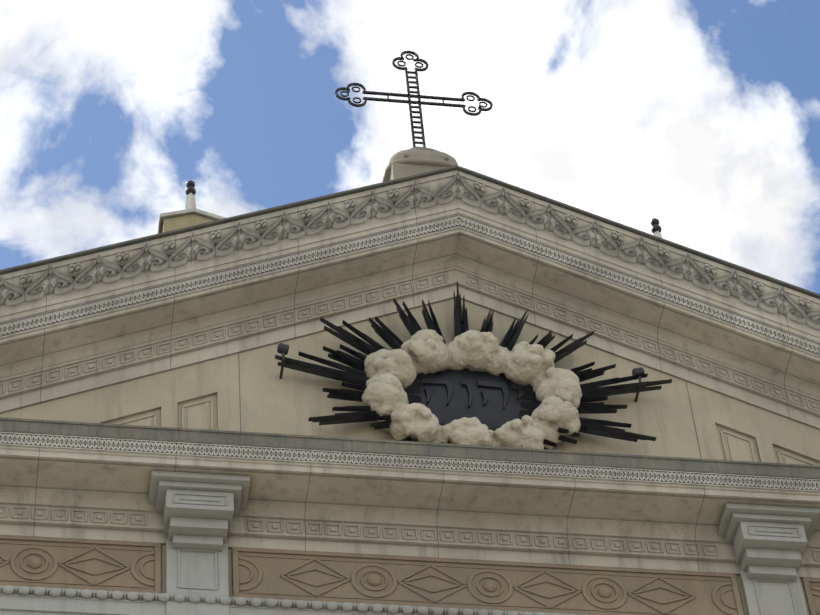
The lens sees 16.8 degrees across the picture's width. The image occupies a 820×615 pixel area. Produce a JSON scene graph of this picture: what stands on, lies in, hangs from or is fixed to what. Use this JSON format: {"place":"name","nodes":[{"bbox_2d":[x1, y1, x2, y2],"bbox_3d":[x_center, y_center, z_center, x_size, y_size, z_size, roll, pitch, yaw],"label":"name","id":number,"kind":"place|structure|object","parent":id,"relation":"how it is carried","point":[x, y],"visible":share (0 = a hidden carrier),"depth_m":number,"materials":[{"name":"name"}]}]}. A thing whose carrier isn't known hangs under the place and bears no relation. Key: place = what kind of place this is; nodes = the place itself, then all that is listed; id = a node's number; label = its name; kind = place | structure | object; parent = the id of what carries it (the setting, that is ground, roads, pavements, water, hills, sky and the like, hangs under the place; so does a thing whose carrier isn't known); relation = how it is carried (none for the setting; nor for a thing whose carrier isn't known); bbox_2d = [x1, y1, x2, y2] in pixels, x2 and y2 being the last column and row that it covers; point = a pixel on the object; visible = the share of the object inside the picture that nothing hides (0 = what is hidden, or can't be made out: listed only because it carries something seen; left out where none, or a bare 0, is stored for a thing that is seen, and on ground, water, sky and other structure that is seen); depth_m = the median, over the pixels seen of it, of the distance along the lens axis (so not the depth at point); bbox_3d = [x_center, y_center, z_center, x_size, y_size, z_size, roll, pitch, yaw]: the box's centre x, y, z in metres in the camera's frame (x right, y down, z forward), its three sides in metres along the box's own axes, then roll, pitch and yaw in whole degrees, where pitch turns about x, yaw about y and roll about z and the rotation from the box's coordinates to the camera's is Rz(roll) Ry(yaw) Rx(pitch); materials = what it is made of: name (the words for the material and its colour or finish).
{"place":"outdoors","nodes":[
{"label":"outdoors","id":0,"kind":"place"},
{"bbox_2d":[0,539,819,614],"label":"frieze panel","id":1,"kind":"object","parent":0,"point":[273,581],"depth_m":28.12,"materials":[{"name":"brown stone"}]},
{"bbox_2d":[0,535,819,614],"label":"frieze panel frame","id":2,"kind":"object","parent":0,"point":[235,577],"visible":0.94,"depth_m":28.13,"materials":[{"name":"beige stone"}]},
{"bbox_2d":[0,0,819,293],"label":"sky","id":3,"kind":"structure","parent":0,"point":[699,118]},
{"bbox_2d":[653,231,661,237],"bbox_3d":[3.093,-0.679,34.277,0.170,0.735,0.170,-31,-53,21],"label":"finial post","id":4,"kind":"object","parent":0,"point":[657,233],"visible":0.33,"depth_m":34.49,"materials":[{"name":"white stone"}]},
{"bbox_2d":[651,218,661,232],"bbox_3d":[3.060,-1.025,34.661,0.132,0.310,0.132,4,-49,-8],"label":"finial","id":5,"kind":"object","parent":4,"relation":"on","point":[656,226],"visible":0.85,"depth_m":34.58,"materials":[{"name":"black metal"}]},
{"label":"ground","id":6,"kind":"structure","parent":0,"visible":0},
{"bbox_2d":[107,394,819,614],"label":"panel molding","id":7,"kind":"structure","parent":6,"relation":"on","point":[215,414],"depth_m":29.45,"materials":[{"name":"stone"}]},
{"bbox_2d":[0,585,577,614],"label":"architrave","id":8,"kind":"object","parent":7,"relation":"attached to","point":[19,604],"depth_m":27.25,"materials":[{"name":"stone"}]},
{"bbox_2d":[148,470,249,614],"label":"pilaster","id":9,"kind":"object","parent":8,"relation":"attached to","point":[200,510],"visible":0.96,"depth_m":27.93,"materials":[{"name":"stone"}]},
{"bbox_2d":[0,585,587,614],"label":"beaded molding","id":10,"kind":"structure","parent":8,"relation":"attached to","point":[209,599],"depth_m":27.50,"materials":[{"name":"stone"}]},
{"bbox_2d":[0,542,819,614],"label":"frieze relief ornaments","id":11,"kind":"object","parent":8,"relation":"on","point":[372,580],"visible":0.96,"depth_m":28.10},
{"bbox_2d":[0,170,819,429],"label":"raking cornice","id":12,"kind":"structure","parent":7,"relation":"attached to","point":[459,255],"depth_m":31.04,"materials":[{"name":"stone"}]},
{"bbox_2d":[0,172,819,330],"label":"sima leaves","id":13,"kind":"object","parent":12,"relation":"attached to","point":[147,257],"visible":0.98,"depth_m":31.25,"materials":[{"name":"stone"}]},
{"bbox_2d":[0,214,819,357],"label":"decorative molding band","id":14,"kind":"object","parent":12,"relation":"attached to","point":[578,263],"visible":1,"depth_m":30.99,"materials":[{"name":"stone"}]},
{"bbox_2d":[0,273,819,412],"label":"molding","id":15,"kind":"structure","parent":12,"relation":"attached to","point":[91,366],"depth_m":30.99,"materials":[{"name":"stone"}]},
{"bbox_2d":[0,430,819,578],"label":"horizontal cornice","id":16,"kind":"structure","parent":7,"relation":"attached to","point":[69,480],"depth_m":28.51,"materials":[{"name":"stone"}]},
{"bbox_2d":[0,432,819,491],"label":"decorative molding band","id":17,"kind":"object","parent":16,"relation":"attached to","point":[458,466],"visible":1,"depth_m":28.44,"materials":[{"name":"grey stone"}]},
{"bbox_2d":[0,417,819,477],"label":"cornice top ledge","id":18,"kind":"object","parent":16,"relation":"attached to","point":[371,445],"visible":1,"depth_m":28.55,"materials":[{"name":"grey stone"}]},
{"bbox_2d":[0,506,819,561],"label":"cornice squares","id":19,"kind":"structure","parent":16,"relation":"attached to","point":[255,525],"depth_m":28.52,"materials":[{"name":"stone"}]},
{"bbox_2d":[0,299,819,462],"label":"pediment wall","id":20,"kind":"structure","parent":7,"relation":"attached to","point":[291,401],"depth_m":30.16,"materials":[{"name":"beige stone"}]},
{"bbox_2d":[115,399,819,465],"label":"recessed wall panels","id":21,"kind":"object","parent":20,"relation":"attached to","point":[197,419],"depth_m":29.66,"materials":[{"name":"beige stone"}]},
{"bbox_2d":[238,353,701,458],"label":"wall joints","id":22,"kind":"object","parent":20,"relation":"attached to","point":[240,405],"visible":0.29,"depth_m":30.17,"materials":[{"name":"beige stone"}]},
{"bbox_2d":[361,329,581,449],"bbox_3d":[0.668,0.947,30.018,2.433,1.901,0.567,4,-49,-8],"label":"cloud wreath","id":23,"kind":"object","parent":20,"relation":"attached to","point":[391,374],"visible":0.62,"depth_m":29.93,"materials":[{"name":"stone"}]},
{"bbox_2d":[275,280,671,449],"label":"sunburst rays","id":24,"kind":"object","parent":20,"relation":"attached to","point":[354,373],"visible":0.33,"depth_m":30.19,"materials":[{"name":"black metal"}]},
{"bbox_2d":[279,352,641,401],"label":"floodlight posts","id":25,"kind":"object","parent":7,"relation":"attached to","point":[283,362],"visible":0.75,"depth_m":30.03,"materials":[{"name":"black metal"}]},
{"bbox_2d":[277,343,644,375],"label":"floodlights","id":26,"kind":"object","parent":25,"relation":"attached to","point":[282,347],"visible":0.9,"depth_m":30.01,"materials":[{"name":"black metal"}]},
{"bbox_2d":[407,369,532,430],"bbox_3d":[0.648,1.014,30.172,1.600,1.040,0.150,4,-49,-8],"label":"plaque","id":27,"kind":"object","parent":7,"relation":"attached to","point":[492,414],"visible":0.35,"depth_m":30.08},
{"bbox_2d":[421,378,523,408],"bbox_3d":[0.693,0.941,30.155,1.139,0.432,0.066,4,-49,-8],"label":"hebrew lettering","id":28,"kind":"object","parent":27,"relation":"attached to","point":[467,384],"visible":1,"depth_m":30.20},
{"bbox_2d":[718,503,819,614],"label":"pilaster","id":29,"kind":"object","parent":6,"relation":"on","point":[769,543],"visible":0.92,"depth_m":28.81,"materials":[{"name":"stone"}]},
{"bbox_3d":[0.595,11.363,25.876,19.400,26.542,6.400,4,-49,-8],"label":"building body","id":30,"kind":"object","parent":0,"visible":0},
{"bbox_2d":[0,165,819,298],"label":"roof","id":31,"kind":"structure","parent":30,"relation":"on","point":[388,183],"depth_m":31.44,"materials":[{"name":"grey metal"}]},
{"bbox_2d":[162,214,214,232],"bbox_3d":[-2.542,-0.123,32.395,0.720,2.168,0.720,4,-49,-8],"label":"pedestal","id":32,"kind":"object","parent":31,"relation":"on","point":[174,223],"depth_m":32.83,"materials":[{"name":"beige stone"}]},
{"bbox_2d":[157,208,225,233],"bbox_3d":[-2.609,-0.816,33.166,0.820,0.207,0.800,4,-49,-8],"label":"pedestal cap","id":33,"kind":"object","parent":32,"relation":"on","point":[162,216],"visible":0.25,"depth_m":32.91,"materials":[{"name":"beige stone"}]},
{"bbox_2d":[185,193,196,208],"bbox_3d":[-2.639,-1.118,33.502,0.170,0.735,0.170,-31,-53,21],"label":"finial post","id":34,"kind":"object","parent":33,"relation":"on","point":[190,201],"visible":0.37,"depth_m":33.63,"materials":[{"name":"white stone"}]},
{"bbox_2d":[185,179,195,194],"bbox_3d":[-2.672,-1.463,33.886,0.132,0.310,0.132,4,-49,-8],"label":"finial","id":35,"kind":"object","parent":34,"relation":"on","point":[190,185],"visible":0.81,"depth_m":33.80,"materials":[{"name":"black metal"}]},
{"bbox_2d":[389,163,445,180],"bbox_3d":[0.237,-0.797,33.776,0.880,2.180,0.640,4,-49,-8],"label":"pedestal front face","id":36,"kind":"object","parent":31,"relation":"on","point":[400,170],"visible":0.15,"depth_m":34.27,"materials":[{"name":"stone"}]},
{"bbox_2d":[335,51,492,147],"bbox_3d":[0.059,-2.632,35.817,2.061,2.221,0.031,4,-49,-8],"label":"iron cross","id":37,"kind":"object","parent":36,"relation":"attached to","point":[409,102],"visible":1,"depth_m":35.88,"materials":[{"name":"black metal"}]},
{"bbox_2d":[382,147,457,181],"bbox_3d":[0.146,-1.738,34.823,1.020,0.640,0.734,4,-49,-8],"label":"cross pedestal","id":38,"kind":"object","parent":36,"relation":"on","point":[423,156],"visible":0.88,"depth_m":34.48,"materials":[{"name":"beige stone"}]}
]}

